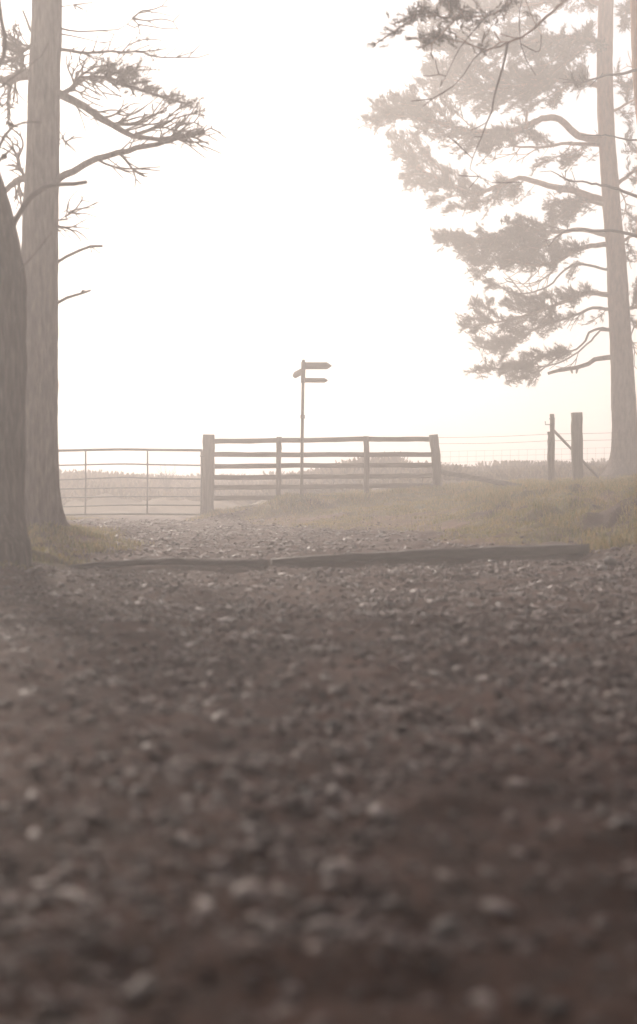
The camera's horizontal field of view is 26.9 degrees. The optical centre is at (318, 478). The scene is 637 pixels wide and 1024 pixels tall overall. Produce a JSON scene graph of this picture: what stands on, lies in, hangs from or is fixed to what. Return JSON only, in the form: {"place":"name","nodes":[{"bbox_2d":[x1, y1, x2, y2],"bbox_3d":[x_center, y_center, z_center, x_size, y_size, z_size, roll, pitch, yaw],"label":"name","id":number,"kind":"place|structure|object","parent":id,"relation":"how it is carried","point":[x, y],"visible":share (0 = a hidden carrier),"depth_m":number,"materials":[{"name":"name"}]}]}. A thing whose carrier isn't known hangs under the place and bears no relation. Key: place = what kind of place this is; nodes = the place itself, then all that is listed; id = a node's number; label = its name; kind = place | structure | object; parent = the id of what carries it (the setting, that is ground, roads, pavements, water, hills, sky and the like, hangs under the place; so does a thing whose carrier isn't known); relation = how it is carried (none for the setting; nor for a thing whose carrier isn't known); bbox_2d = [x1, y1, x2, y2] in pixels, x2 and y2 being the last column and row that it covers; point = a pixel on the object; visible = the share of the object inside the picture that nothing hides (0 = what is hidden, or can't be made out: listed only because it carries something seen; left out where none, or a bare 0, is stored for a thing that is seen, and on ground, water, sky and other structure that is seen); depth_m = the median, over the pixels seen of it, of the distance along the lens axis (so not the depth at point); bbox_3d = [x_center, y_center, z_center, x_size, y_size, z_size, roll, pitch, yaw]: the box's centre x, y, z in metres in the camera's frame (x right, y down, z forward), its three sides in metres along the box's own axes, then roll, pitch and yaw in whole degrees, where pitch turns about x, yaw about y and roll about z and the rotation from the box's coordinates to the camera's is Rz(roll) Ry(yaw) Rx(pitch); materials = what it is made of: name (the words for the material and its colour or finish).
{"place":"outdoors","nodes":[
{"label":"outdoors","id":0,"kind":"place"},
{"bbox_2d":[0,476,636,1023],"bbox_3d":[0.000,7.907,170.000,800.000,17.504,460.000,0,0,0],"label":"ground","id":1,"kind":"structure","parent":0,"point":[328,980],"depth_m":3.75,"materials":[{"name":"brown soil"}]},
{"bbox_2d":[0,0,87,566],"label":"forked tree","id":2,"kind":"object","parent":1,"relation":"on","point":[15,544],"visible":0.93,"depth_m":10.82,"materials":[{"name":"brown plant"}]},
{"bbox_2d":[0,0,225,527],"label":"pine tree","id":3,"kind":"object","parent":1,"relation":"on","point":[40,223],"visible":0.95,"depth_m":13.87,"materials":[{"name":"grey plant"}]},
{"bbox_2d":[66,557,266,568],"bbox_3d":[-1.482,0.746,11.459,2.097,0.125,0.144,0,0,-12],"label":"drainage timber","id":4,"kind":"object","parent":1,"relation":"on","point":[191,562],"visible":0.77,"depth_m":11.48,"materials":[{"name":"brown wood"}]},
{"bbox_2d":[154,459,181,491],"bbox_3d":[-3.630,-0.076,31.981,0.775,0.783,0.640,0,0,0],"label":"bare shrub","id":5,"kind":"object","parent":1,"relation":"on","point":[166,483],"visible":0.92,"depth_m":31.99,"materials":[{"name":"brown plant"}]},
{"bbox_2d":[293,360,331,496],"bbox_3d":[-0.132,-0.724,21.937,0.735,2.478,0.241,0,0,22],"label":"signpost","id":6,"kind":"object","parent":1,"relation":"on","point":[310,365],"visible":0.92,"depth_m":21.88,"materials":[{"name":"wood"}]},
{"bbox_2d":[202,434,441,514],"bbox_3d":[0.077,0.075,22.989,4.180,1.690,0.247,0,0,0],"label":"wooden fence","id":7,"kind":"object","parent":1,"relation":"on","point":[209,467],"visible":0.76,"depth_m":22.98,"materials":[{"name":"brown wood"}]},
{"bbox_2d":[59,451,608,505],"bbox_3d":[0.972,-0.027,36.410,22.739,1.419,20.040,0,0,0],"label":"heather","id":8,"kind":"object","parent":1,"relation":"on","point":[522,469],"visible":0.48,"depth_m":31.62,"materials":[{"name":"brown plant"}]},
{"bbox_2d":[270,543,589,565],"bbox_3d":[1.036,0.681,12.013,2.968,0.170,0.150,0,0,-12],"label":"drainage timber","id":9,"kind":"object","parent":1,"relation":"on","point":[547,550],"visible":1,"depth_m":11.97,"materials":[{"name":"brown wood"}]},
{"bbox_2d":[441,469,519,487],"bbox_3d":[2.749,0.007,22.601,1.522,0.345,0.071,0,0,32],"label":"fallen rail","id":10,"kind":"object","parent":1,"relation":"on","point":[474,477],"visible":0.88,"depth_m":22.59,"materials":[{"name":"brown wood"}]},
{"bbox_2d":[354,0,636,477],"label":"pine tree","id":11,"kind":"object","parent":1,"relation":"on","point":[520,235],"visible":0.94,"depth_m":25.82,"materials":[{"name":"green plant"}]},
{"bbox_2d":[365,0,636,246],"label":"pine tree","id":12,"kind":"object","parent":1,"relation":"on","point":[413,16],"visible":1,"depth_m":13.15,"materials":[{"name":"brown plant"}]},
{"bbox_2d":[545,414,598,480],"bbox_3d":[4.426,-0.361,23.362,1.192,1.530,0.187,0,0,-31],"label":"hook post","id":13,"kind":"object","parent":1,"relation":"on","point":[551,457],"visible":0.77,"depth_m":23.07,"materials":[{"name":"brown wood"}]},
{"bbox_2d":[438,432,636,479],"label":"wire fence","id":14,"kind":"object","parent":13,"relation":"attached to","point":[467,467],"visible":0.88,"depth_m":23.15,"materials":[{"name":"grey metal"}]},
{"bbox_2d":[571,412,583,480],"bbox_3d":[4.445,-0.360,22.800,0.215,1.557,0.187,0,0,0],"label":"timber post","id":15,"kind":"object","parent":1,"relation":"on","point":[576,445],"visible":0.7,"depth_m":22.72,"materials":[{"name":"brown wood"}]},
{"bbox_2d":[596,564,606,570],"bbox_3d":[2.321,0.730,10.899,0.084,0.057,0.063,0,0,-19],"label":"stone","id":16,"kind":"object","parent":1,"relation":"on","point":[601,567],"visible":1,"depth_m":10.88,"materials":[{"name":"grey stone"}]},
{"bbox_2d":[604,557,616,565],"bbox_3d":[2.457,0.699,11.195,0.114,0.086,0.093,0,0,0],"label":"stone","id":17,"kind":"object","parent":1,"relation":"on","point":[610,561],"visible":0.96,"depth_m":11.16,"materials":[{"name":"grey stone"}]},
{"bbox_3d":[-5.770,0.076,23.001,0.224,1.681,0.228,0,0,0],"label":"gate post","id":18,"kind":"object","parent":1,"relation":"on","visible":0},
{"bbox_2d":[59,448,204,515],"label":"field gate","id":19,"kind":"structure","parent":18,"relation":"attached to","point":[124,449],"depth_m":22.99,"materials":[{"name":"metal"}]},
{"bbox_2d":[0,473,636,569],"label":"grass","id":20,"kind":"structure","parent":0,"point":[488,491],"depth_m":17.08,"materials":[{"name":"brown plant"}]},
{"bbox_2d":[0,0,636,476],"label":"sky","id":21,"kind":"structure","parent":0,"point":[212,280],"materials":[{"name":"white"}]}
]}

